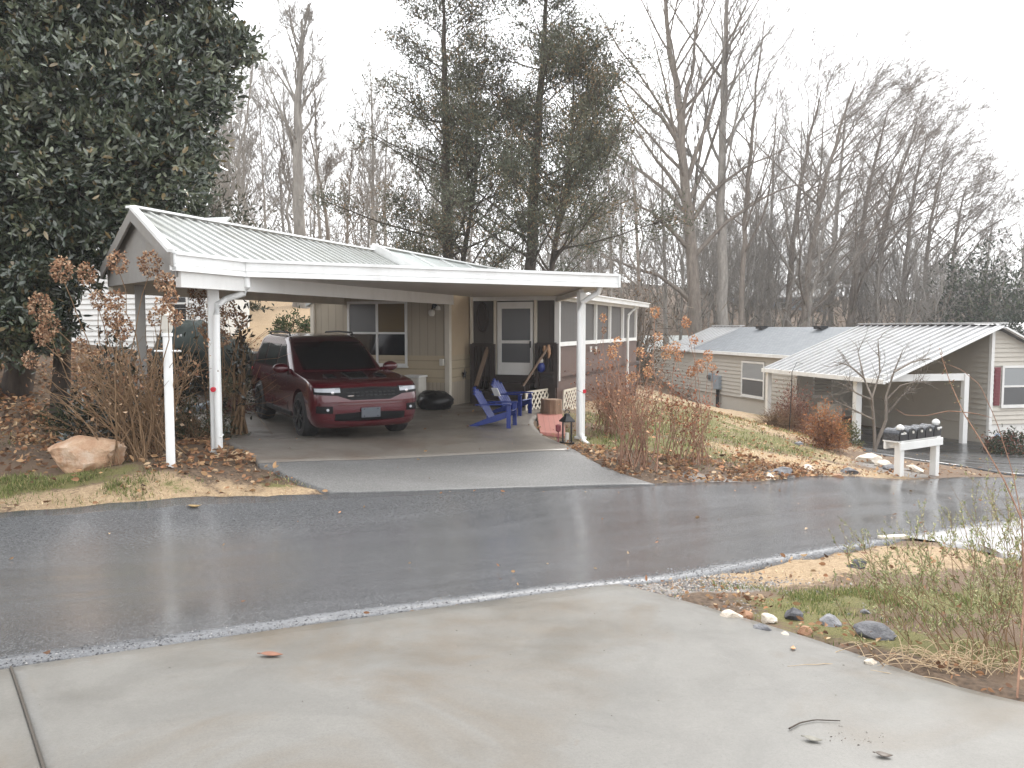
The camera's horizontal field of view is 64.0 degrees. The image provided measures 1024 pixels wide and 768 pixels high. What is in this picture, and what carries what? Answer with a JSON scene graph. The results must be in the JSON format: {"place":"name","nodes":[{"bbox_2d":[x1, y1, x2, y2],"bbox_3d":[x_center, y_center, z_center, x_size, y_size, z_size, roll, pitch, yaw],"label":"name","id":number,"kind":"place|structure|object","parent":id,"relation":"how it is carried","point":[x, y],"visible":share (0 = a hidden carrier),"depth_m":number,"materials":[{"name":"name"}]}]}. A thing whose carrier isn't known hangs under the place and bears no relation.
{"place":"outdoors","nodes":[
{"label":"outdoors","id":0,"kind":"place"},
{"bbox_2d":[0,668,41,767],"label":"driveway","id":1,"kind":"structure","parent":0,"point":[17,747],"depth_m":3.42,"materials":[{"name":"concrete"}]},
{"bbox_2d":[9,666,44,767],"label":"driveway joint","id":2,"kind":"object","parent":1,"relation":"on","point":[30,725],"visible":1,"depth_m":3.52,"materials":[{"name":"grey concrete"}]},
{"bbox_2d":[182,377,571,465],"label":"carport slab","id":3,"kind":"structure","parent":0,"point":[445,432],"depth_m":14.20,"materials":[{"name":"concrete"}]},
{"bbox_2d":[251,330,415,435],"bbox_3d":[-3.639,-0.116,16.113,2.412,1.832,5.118,-2,5,-30],"label":"parked suv","id":4,"kind":"object","parent":3,"relation":"on","point":[327,379],"visible":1,"depth_m":14.78,"materials":[{"name":"red paint"}]},
{"bbox_2d":[404,374,427,407],"bbox_3d":[-2.253,0.176,19.018,0.460,0.765,0.440,1,4,20],"label":"storage bin","id":5,"kind":"object","parent":3,"relation":"on","point":[419,381],"visible":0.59,"depth_m":18.80,"materials":[{"name":"beige plastic"}]},
{"bbox_2d":[416,390,453,409],"bbox_3d":[-1.742,0.394,18.664,0.810,0.505,0.740,-2,4,-23],"label":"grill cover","id":6,"kind":"object","parent":3,"relation":"on","point":[434,400],"visible":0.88,"depth_m":18.42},
{"bbox_2d":[469,387,517,428],"bbox_3d":[-0.365,0.448,16.049,0.857,0.790,0.676,1,4,13],"label":"garden chair","id":7,"kind":"object","parent":3,"relation":"on","point":[491,417],"visible":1,"depth_m":15.90,"materials":[{"name":"blue plastic"}]},
{"bbox_2d":[491,378,532,415],"bbox_3d":[-0.051,0.274,17.972,0.857,0.790,0.676,2,4,26],"label":"garden chair","id":8,"kind":"object","parent":3,"relation":"on","point":[504,394],"visible":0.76,"depth_m":17.98,"materials":[{"name":"blue plastic"}]},
{"bbox_2d":[470,342,558,406],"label":"entry steps","id":9,"kind":"structure","parent":3,"relation":"on","point":[516,383],"depth_m":19.64,"materials":[{"name":"brown wood"}]},
{"bbox_2d":[0,476,1023,668],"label":"road","id":10,"kind":"structure","parent":0,"point":[74,579],"depth_m":8.36,"materials":[{"name":"grey asphalt"}]},
{"bbox_2d":[0,516,1020,668],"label":"gravel","id":11,"kind":"structure","parent":10,"relation":"on","point":[218,633],"depth_m":5.53,"materials":[{"name":"grey gravel"}]},
{"bbox_2d":[0,282,1023,701],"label":"ground","id":12,"kind":"structure","parent":0,"point":[260,322],"depth_m":10.12,"materials":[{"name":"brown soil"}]},
{"bbox_2d":[47,435,126,472],"bbox_3d":[-5.556,0.993,10.753,0.969,0.650,0.541,0,4,0],"label":"boulder","id":13,"kind":"object","parent":12,"relation":"on","point":[74,453],"visible":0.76,"depth_m":10.57,"materials":[{"name":"beige stone"}]},
{"bbox_2d":[26,397,163,436],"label":"shrub","id":14,"kind":"object","parent":12,"relation":"on","point":[63,417],"visible":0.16,"depth_m":13.41,"materials":[{"name":"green plant"}]},
{"bbox_2d":[28,316,177,444],"bbox_3d":[-6.018,0.322,12.148,1.841,2.679,1.891,4,5,42],"label":"rhododendron","id":15,"kind":"object","parent":12,"relation":"on","point":[72,432],"visible":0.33,"depth_m":12.00,"materials":[{"name":"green plant"}]},
{"bbox_2d":[21,249,218,463],"bbox_3d":[-5.175,-0.366,10.916,2.617,2.790,2.181,0,4,0],"label":"hydrangea shrub","id":16,"kind":"object","parent":12,"relation":"on","point":[146,428],"visible":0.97,"depth_m":10.61,"materials":[{"name":"brown plant"}]},
{"bbox_2d":[0,0,267,416],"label":"evergreen tree","id":17,"kind":"object","parent":12,"relation":"on","point":[114,134],"visible":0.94,"depth_m":12.95,"materials":[{"name":"green plant"}]},
{"bbox_2d":[72,217,249,349],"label":"white building","id":18,"kind":"structure","parent":12,"relation":"on","point":[84,307],"depth_m":24.65,"materials":[{"name":"plastic"}]},
{"bbox_2d":[161,296,187,321],"bbox_3d":[-9.836,-2.329,23.886,1.001,1.278,0.055,1,4,18],"label":"window","id":19,"kind":"structure","parent":18,"relation":"in","point":[182,300],"depth_m":23.84,"materials":[{"name":"grey glass"}]},
{"bbox_2d":[154,307,180,467],"bbox_3d":[-4.389,0.065,10.485,0.333,2.112,0.173,1,4,17],"label":"lamp post","id":20,"kind":"object","parent":12,"relation":"on","point":[169,415],"visible":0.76,"depth_m":10.45,"materials":[{"name":"white paint"}]},
{"bbox_2d":[133,332,209,436],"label":"rhododendron","id":21,"kind":"object","parent":12,"relation":"on","point":[194,386],"visible":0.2,"depth_m":13.97,"materials":[{"name":"green plant"}]},
{"bbox_2d":[151,320,254,391],"bbox_3d":[-7.049,-0.577,18.630,1.985,1.760,2.572,0,4,0],"label":"tarp heap","id":22,"kind":"object","parent":12,"relation":"on","point":[187,326],"visible":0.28,"depth_m":17.76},
{"bbox_2d":[163,392,242,438],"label":"shrub","id":23,"kind":"object","parent":12,"relation":"on","point":[189,431],"visible":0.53,"depth_m":13.62,"materials":[{"name":"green plant"}]},
{"bbox_2d":[184,288,258,429],"bbox_3d":[-5.053,-0.373,13.876,1.387,2.679,2.804,-1,4,-12],"label":"hydrangea shrub","id":24,"kind":"object","parent":12,"relation":"on","point":[199,299],"visible":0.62,"depth_m":12.78,"materials":[{"name":"brown plant"}]},
{"bbox_2d":[206,124,236,216],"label":"bare tree","id":25,"kind":"object","parent":12,"relation":"on","point":[223,177],"visible":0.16,"depth_m":42.27,"materials":[{"name":"grey plant"}]},
{"bbox_2d":[202,370,251,402],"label":"shrub","id":26,"kind":"object","parent":12,"relation":"on","point":[231,381],"visible":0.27,"depth_m":17.88,"materials":[{"name":"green plant"}]},
{"bbox_2d":[183,152,275,315],"bbox_3d":[-12.346,-5.326,32.020,6.383,8.364,6.463,-2,4,-27],"label":"evergreen tree","id":27,"kind":"object","parent":12,"relation":"on","point":[218,212],"visible":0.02,"depth_m":32.13,"materials":[{"name":"green plant"}]},
{"bbox_2d":[212,98,266,228],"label":"bare tree","id":28,"kind":"object","parent":12,"relation":"on","point":[244,189],"visible":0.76,"depth_m":40.28,"materials":[{"name":"grey plant"}]},
{"bbox_2d":[195,299,287,434],"bbox_3d":[-4.782,-0.377,14.376,1.747,2.778,1.888,0,4,0],"label":"rhododendron","id":29,"kind":"object","parent":12,"relation":"on","point":[239,420],"visible":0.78,"depth_m":14.43,"materials":[{"name":"green plant"}]},
{"bbox_2d":[238,89,293,232],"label":"bare tree","id":30,"kind":"object","parent":12,"relation":"on","point":[276,199],"visible":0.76,"depth_m":46.93,"materials":[{"name":"grey plant"}]},
{"bbox_2d":[266,305,310,333],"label":"evergreen shrub","id":31,"kind":"object","parent":12,"relation":"on","point":[284,326],"visible":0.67,"depth_m":27.99,"materials":[{"name":"green plant"}]},
{"bbox_2d":[251,0,334,308],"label":"bare tree","id":32,"kind":"object","parent":12,"relation":"on","point":[298,132],"visible":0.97,"depth_m":34.83,"materials":[{"name":"grey plant"}]},
{"bbox_2d":[272,96,344,243],"bbox_3d":[-8.850,-8.025,36.239,2.700,9.381,2.955,0,4,0],"label":"bare tree","id":33,"kind":"object","parent":12,"relation":"on","point":[326,169],"visible":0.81,"depth_m":35.98,"materials":[{"name":"grey plant"}]},
{"bbox_2d":[277,26,358,238],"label":"bare tree","id":34,"kind":"object","parent":12,"relation":"on","point":[316,152],"visible":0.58,"depth_m":42.39,"materials":[{"name":"grey plant"}]},
{"bbox_2d":[311,137,378,243],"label":"bare tree","id":35,"kind":"object","parent":12,"relation":"on","point":[356,148],"visible":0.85,"depth_m":40.36,"materials":[{"name":"grey plant"}]},
{"bbox_2d":[100,205,620,453],"bbox_3d":[-2.680,-0.890,16.314,10.033,3.940,7.566,-3,5,-36],"label":"carport","id":36,"kind":"object","parent":12,"relation":"on","point":[219,262],"visible":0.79,"depth_m":13.03,"materials":[{"name":"metal"}]},
{"bbox_2d":[346,60,413,244],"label":"bare tree","id":37,"kind":"object","parent":12,"relation":"on","point":[372,185],"visible":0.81,"depth_m":44.41,"materials":[{"name":"grey plant"}]},
{"bbox_2d":[355,102,407,245],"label":"bare tree","id":38,"kind":"object","parent":12,"relation":"on","point":[385,173],"visible":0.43,"depth_m":48.76,"materials":[{"name":"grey plant"}]},
{"bbox_2d":[290,0,574,269],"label":"cedar tree","id":39,"kind":"object","parent":12,"relation":"on","point":[447,240],"visible":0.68,"depth_m":27.18,"materials":[{"name":"green plant"}]},
{"bbox_2d":[258,449,654,493],"bbox_3d":[-0.827,1.325,12.289,5.693,0.611,1.883,-2,4,-21],"label":"driveway apron","id":40,"kind":"object","parent":12,"relation":"on","point":[562,468],"visible":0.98,"depth_m":12.05,"materials":[{"name":"concrete"}]},
{"bbox_2d":[306,243,650,408],"bbox_3d":[0.400,-1.124,26.114,6.342,5.101,16.919,1,4,19],"label":"mobile home","id":41,"kind":"object","parent":12,"relation":"on","point":[433,342],"visible":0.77,"depth_m":19.86,"materials":[{"name":"beige"}]},
{"bbox_2d":[347,301,407,367],"bbox_3d":[-3.230,-1.186,19.592,1.644,1.572,0.060,1,4,19],"label":"window","id":42,"kind":"structure","parent":41,"relation":"in","point":[381,326],"depth_m":19.56,"materials":[{"name":"grey glass"}]},
{"bbox_2d":[476,302,488,332],"bbox_3d":[-0.729,-1.639,20.160,0.335,0.758,0.080,1,4,19],"label":"oval mirror","id":43,"kind":"object","parent":41,"relation":"attached to","point":[482,316],"visible":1,"depth_m":20.16,"materials":[{"name":"grey mirror"}]},
{"bbox_2d":[497,302,532,374],"bbox_3d":[0.071,-1.091,19.901,0.916,1.793,0.080,1,4,19],"label":"storm door","id":44,"kind":"structure","parent":41,"relation":"in","point":[514,319],"depth_m":19.91,"materials":[{"name":"white plastic"}]},
{"bbox_2d":[0,401,1023,671],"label":"grass","id":45,"kind":"structure","parent":12,"relation":"on","point":[26,483],"depth_m":9.89,"materials":[{"name":"green plant"}]},
{"bbox_2d":[0,335,1023,692],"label":"fallen leaves","id":46,"kind":"object","parent":12,"relation":"on","point":[602,449],"depth_m":13.38,"materials":[{"name":"brown plant"}]},
{"bbox_2d":[17,0,1023,341],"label":"woods","id":47,"kind":"object","parent":12,"relation":"on","point":[763,264],"visible":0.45,"depth_m":65.34,"materials":[{"name":"grey plant"}]},
{"bbox_2d":[525,388,548,410],"bbox_3d":[0.694,0.404,19.306,0.089,0.554,1.798,2,4,27],"label":"lattice panel","id":48,"kind":"object","parent":12,"relation":"on","point":[536,394],"visible":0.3,"depth_m":19.09,"materials":[{"name":"white plastic"}]},
{"bbox_2d":[540,398,562,416],"bbox_3d":[0.876,0.537,18.204,0.547,0.405,0.472,0,4,0],"label":"tree stump","id":49,"kind":"object","parent":12,"relation":"on","point":[550,406],"visible":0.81,"depth_m":18.07,"materials":[{"name":"brown wood"}]},
{"bbox_2d":[415,0,714,271],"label":"cedar tree","id":50,"kind":"object","parent":12,"relation":"on","point":[590,147],"visible":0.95,"depth_m":25.67,"materials":[{"name":"green plant"}]},
{"bbox_2d":[559,410,574,444],"bbox_3d":[0.979,0.761,14.580,0.225,0.617,0.225,-2,4,-25],"label":"lantern","id":51,"kind":"object","parent":12,"relation":"on","point":[566,417],"visible":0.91,"depth_m":14.53,"materials":[{"name":"black metal"}]},
{"bbox_2d":[562,387,575,408],"bbox_3d":[1.471,0.392,20.408,0.046,0.559,1.320,2,4,23],"label":"lattice panel","id":52,"kind":"object","parent":12,"relation":"on","point":[569,396],"visible":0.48,"depth_m":20.25,"materials":[{"name":"white plastic"}]},
{"bbox_2d":[558,327,657,435],"bbox_3d":[1.925,-0.072,16.393,2.000,2.161,1.536,0,4,0],"label":"hydrangea shrub","id":53,"kind":"object","parent":12,"relation":"on","point":[606,419],"visible":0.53,"depth_m":16.37,"materials":[{"name":"brown plant"}]},
{"bbox_2d":[200,166,1023,368],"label":"undergrowth","id":54,"kind":"object","parent":12,"relation":"on","point":[363,237],"visible":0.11,"depth_m":73.20,"materials":[{"name":"brown plant"}]},
{"bbox_2d":[582,99,648,296],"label":"bare tree","id":55,"kind":"object","parent":12,"relation":"on","point":[610,257],"visible":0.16,"depth_m":53.40,"materials":[{"name":"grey plant"}]},
{"bbox_2d":[568,307,681,471],"bbox_3d":[1.884,0.010,13.665,1.870,2.676,2.207,1,4,10],"label":"hydrangea shrub","id":56,"kind":"object","parent":12,"relation":"on","point":[640,431],"visible":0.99,"depth_m":13.36,"materials":[{"name":"brown plant"}]},
{"bbox_2d":[574,112,695,344],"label":"bare tree","id":57,"kind":"object","parent":12,"relation":"on","point":[636,216],"visible":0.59,"depth_m":49.35,"materials":[{"name":"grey plant"}]},
{"bbox_2d":[604,250,697,391],"bbox_3d":[5.087,-1.952,35.622,5.790,7.601,5.254,3,5,33],"label":"bramble patch","id":58,"kind":"object","parent":12,"relation":"on","point":[642,334],"visible":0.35,"depth_m":35.25,"materials":[{"name":"brown plant"}]},
{"bbox_2d":[487,0,830,337],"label":"bare tree","id":59,"kind":"object","parent":12,"relation":"on","point":[693,252],"visible":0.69,"depth_m":56.92,"materials":[{"name":"grey plant"}]},
{"bbox_2d":[619,90,698,345],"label":"bare tree","id":60,"kind":"object","parent":12,"relation":"on","point":[665,331],"visible":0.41,"depth_m":61.80,"materials":[{"name":"grey plant"}]},
{"bbox_2d":[646,315,726,466],"bbox_3d":[3.006,0.086,14.379,1.525,2.611,1.672,0,4,0],"label":"hydrangea shrub","id":61,"kind":"object","parent":12,"relation":"on","point":[694,421],"visible":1,"depth_m":14.30,"materials":[{"name":"brown plant"}]},
{"bbox_2d":[619,0,820,326],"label":"bare tree","id":62,"kind":"object","parent":12,"relation":"on","point":[721,297],"visible":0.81,"depth_m":57.04,"materials":[{"name":"grey plant"}]},
{"bbox_2d":[656,0,831,326],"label":"bare tree","id":63,"kind":"object","parent":12,"relation":"on","point":[744,225],"visible":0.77,"depth_m":56.54,"materials":[{"name":"grey plant"}]},
{"bbox_2d":[588,453,957,621],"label":"gravel","id":64,"kind":"structure","parent":12,"relation":"on","point":[684,584],"depth_m":6.19,"materials":[{"name":"grey gravel"}]},
{"bbox_2d":[754,400,802,432],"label":"twiggy shrub","id":65,"kind":"object","parent":12,"relation":"on","point":[775,422],"visible":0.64,"depth_m":25.75,"materials":[{"name":"brown plant"}]},
{"bbox_2d":[735,89,845,325],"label":"bare tree","id":66,"kind":"object","parent":12,"relation":"on","point":[780,100],"visible":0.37,"depth_m":78.41,"materials":[{"name":"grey plant"}]},
{"bbox_2d":[761,372,823,434],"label":"red shrub","id":67,"kind":"object","parent":12,"relation":"on","point":[797,411],"visible":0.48,"depth_m":26.31,"materials":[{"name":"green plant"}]},
{"bbox_2d":[784,607,803,620],"bbox_3d":[1.790,1.480,5.230,0.115,0.105,0.153,0,4,0],"label":"rock","id":68,"kind":"object","parent":12,"relation":"on","point":[792,613],"visible":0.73,"depth_m":5.18,"materials":[{"name":"stone"}]},
{"bbox_2d":[792,386,862,454],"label":"orange shrub","id":69,"kind":"object","parent":12,"relation":"on","point":[827,436],"visible":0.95,"depth_m":21.14,"materials":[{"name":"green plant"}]},
{"bbox_2d":[817,402,841,422],"bbox_3d":[14.374,1.315,37.158,0.839,0.915,0.850,-1,4,-13],"label":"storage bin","id":70,"kind":"object","parent":12,"relation":"on","point":[834,404],"visible":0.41,"depth_m":36.81,"materials":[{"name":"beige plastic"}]},
{"bbox_2d":[819,613,841,626],"bbox_3d":[1.983,1.489,5.095,0.143,0.106,0.148,0,4,0],"label":"rock","id":71,"kind":"object","parent":12,"relation":"on","point":[830,620],"visible":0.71,"depth_m":5.06,"materials":[{"name":"white stone"}]},
{"bbox_2d":[732,33,936,326],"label":"bare tree","id":72,"kind":"object","parent":12,"relation":"on","point":[830,314],"visible":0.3,"depth_m":81.59,"materials":[{"name":"grey plant"}]},
{"bbox_2d":[652,325,1023,444],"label":"neighbour house","id":73,"kind":"structure","parent":12,"relation":"on","point":[992,364],"depth_m":38.16,"materials":[{"name":"grey plastic"}]},
{"bbox_2d":[706,373,721,407],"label":"electric meter","id":74,"kind":"object","parent":73,"relation":"attached to","point":[717,385],"visible":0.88,"depth_m":45.75,"materials":[{"name":"grey paint"}]},
{"bbox_2d":[740,361,764,399],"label":"window","id":75,"kind":"structure","parent":73,"relation":"in","point":[752,378],"depth_m":42.17,"materials":[{"name":"white plastic"}]},
{"bbox_2d":[1000,365,1023,407],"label":"window","id":76,"kind":"structure","parent":73,"relation":"in","point":[1012,389],"depth_m":31.05,"materials":[{"name":"white plastic"}]},
{"bbox_2d":[730,26,968,326],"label":"bare tree","id":77,"kind":"object","parent":12,"relation":"on","point":[788,285],"visible":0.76,"depth_m":63.58,"materials":[{"name":"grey plant"}]},
{"bbox_2d":[832,415,867,446],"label":"shrub","id":78,"kind":"object","parent":12,"relation":"on","point":[852,433],"visible":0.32,"depth_m":24.32,"materials":[{"name":"green plant"}]},
{"bbox_2d":[703,0,1008,326],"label":"bare tree","id":79,"kind":"object","parent":12,"relation":"on","point":[805,295],"visible":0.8,"depth_m":61.28,"materials":[{"name":"grey plant"}]},
{"bbox_2d":[855,453,881,462],"bbox_3d":[8.785,1.852,20.217,0.617,0.270,0.427,-2,5,-28],"label":"rock","id":80,"kind":"object","parent":12,"relation":"on","point":[873,458],"visible":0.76,"depth_m":20.11,"materials":[{"name":"stone"}]},
{"bbox_2d":[853,621,896,640],"bbox_3d":[2.146,1.473,4.864,0.234,0.116,0.180,0,4,0],"label":"rock","id":81,"kind":"object","parent":12,"relation":"on","point":[879,630],"visible":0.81,"depth_m":4.83,"materials":[{"name":"grey stone"}]},
{"bbox_2d":[739,68,1015,322],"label":"bare tree","id":82,"kind":"object","parent":12,"relation":"on","point":[927,189],"visible":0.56,"depth_m":69.16,"materials":[{"name":"grey plant"}]},
{"bbox_2d":[820,323,939,451],"bbox_3d":[10.608,0.138,23.349,3.986,3.763,1.339,-1,4,-14],"label":"tree","id":83,"kind":"object","parent":12,"relation":"on","point":[878,439],"visible":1,"depth_m":23.31,"materials":[{"name":"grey plant"}]},
{"bbox_2d":[761,322,1008,443],"bbox_3d":[14.974,-0.235,34.111,5.276,4.614,8.512,-1,4,-13],"label":"neighbour carport","id":84,"kind":"object","parent":12,"relation":"on","point":[946,339],"visible":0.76,"depth_m":32.59,"materials":[{"name":"white metal"}]},
{"bbox_2d":[839,519,957,615],"bbox_3d":[2.740,1.254,5.637,0.891,0.679,0.694,0,4,0],"label":"weed clump","id":85,"kind":"object","parent":12,"relation":"on","point":[896,564],"visible":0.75,"depth_m":5.66,"materials":[{"name":"green plant"}]},
{"bbox_2d":[793,634,1023,685],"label":"straw clump","id":86,"kind":"object","parent":12,"relation":"on","point":[936,658],"visible":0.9,"depth_m":4.30,"materials":[{"name":"beige plant"}]},
{"bbox_2d":[883,419,942,476],"bbox_3d":[9.036,1.491,18.506,1.728,1.342,0.462,-3,5,-34],"label":"mailbox stand","id":87,"kind":"object","parent":12,"relation":"on","point":[900,438],"visible":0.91,"depth_m":18.18,"materials":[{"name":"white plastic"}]},
{"bbox_2d":[817,528,1022,665],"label":"weed clump","id":88,"kind":"object","parent":12,"relation":"on","point":[950,626],"visible":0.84,"depth_m":4.69,"materials":[{"name":"green plant"}]},
{"bbox_2d":[820,57,1022,326],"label":"bare tree","id":89,"kind":"object","parent":12,"relation":"on","point":[854,292],"visible":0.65,"depth_m":65.87,"materials":[{"name":"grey plant"}]},
{"bbox_2d":[824,61,1023,324],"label":"bare tree","id":90,"kind":"object","parent":12,"relation":"on","point":[946,203],"visible":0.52,"depth_m":72.16,"materials":[{"name":"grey plant"}]},
{"bbox_2d":[855,500,1023,676],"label":"weed clump","id":91,"kind":"object","parent":12,"relation":"on","point":[1001,589],"visible":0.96,"depth_m":4.52,"materials":[{"name":"green plant"}]},
{"bbox_2d":[883,472,1023,598],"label":"weed clump","id":92,"kind":"object","parent":12,"relation":"on","point":[955,520],"visible":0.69,"depth_m":6.16,"materials":[{"name":"green plant"}]},
{"bbox_2d":[888,146,1023,320],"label":"bare tree","id":93,"kind":"object","parent":12,"relation":"on","point":[986,234],"visible":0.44,"depth_m":77.50,"materials":[{"name":"grey plant"}]},
{"bbox_2d":[896,348,1023,698],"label":"dead stalk","id":94,"kind":"object","parent":12,"relation":"on","point":[1021,636],"visible":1,"depth_m":4.41,"materials":[{"name":"beige plant"}]},
{"bbox_2d":[904,219,1023,324],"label":"evergreen tree","id":95,"kind":"object","parent":12,"relation":"on","point":[987,305],"visible":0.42,"depth_m":66.07,"materials":[{"name":"green plant"}]},
{"bbox_2d":[908,116,1023,324],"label":"bare tree","id":96,"kind":"object","parent":12,"relation":"on","point":[965,216],"visible":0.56,"depth_m":75.00,"materials":[{"name":"grey plant"}]},
{"bbox_2d":[922,185,1023,319],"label":"bare tree","id":97,"kind":"object","parent":12,"relation":"on","point":[977,221],"visible":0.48,"depth_m":85.15,"materials":[{"name":"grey plant"}]},
{"bbox_2d":[945,458,1023,638],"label":"weed clump","id":98,"kind":"object","parent":12,"relation":"on","point":[1003,533],"visible":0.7,"depth_m":5.03,"materials":[{"name":"green plant"}]},
{"bbox_2d":[980,424,1023,454],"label":"round shrub","id":99,"kind":"object","parent":12,"relation":"on","point":[1011,441],"visible":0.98,"depth_m":27.69,"materials":[{"name":"green plant"}]},
{"bbox_2d":[986,192,1023,311],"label":"bare tree","id":100,"kind":"object","parent":12,"relation":"on","point":[1022,253],"visible":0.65,"depth_m":82.23,"materials":[{"name":"grey plant"}]},
{"bbox_2d":[994,284,1023,335],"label":"evergreen tree","id":101,"kind":"object","parent":12,"relation":"on","point":[1013,324],"visible":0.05,"depth_m":53.49,"materials":[{"name":"green plant"}]},
{"bbox_2d":[12,584,1023,767],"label":"driveway","id":102,"kind":"structure","parent":0,"point":[675,683],"depth_m":3.76,"materials":[{"name":"concrete"}]},
{"bbox_2d":[26,0,1023,299],"label":"sky","id":103,"kind":"structure","parent":0,"point":[989,33],"materials":[{"name":"white"}]},
{"bbox_2d":[537,413,564,437],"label":"brick path","id":104,"kind":"structure","parent":0,"point":[548,423],"depth_m":16.61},
{"bbox_2d":[848,426,1023,476],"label":"neighbour driveway","id":105,"kind":"structure","parent":0,"point":[953,452],"depth_m":25.89,"materials":[{"name":"black concrete"}]},
{"bbox_2d":[910,520,1023,560],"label":"side path","id":106,"kind":"structure","parent":0,"point":[999,552],"depth_m":8.92,"materials":[{"name":"concrete"}]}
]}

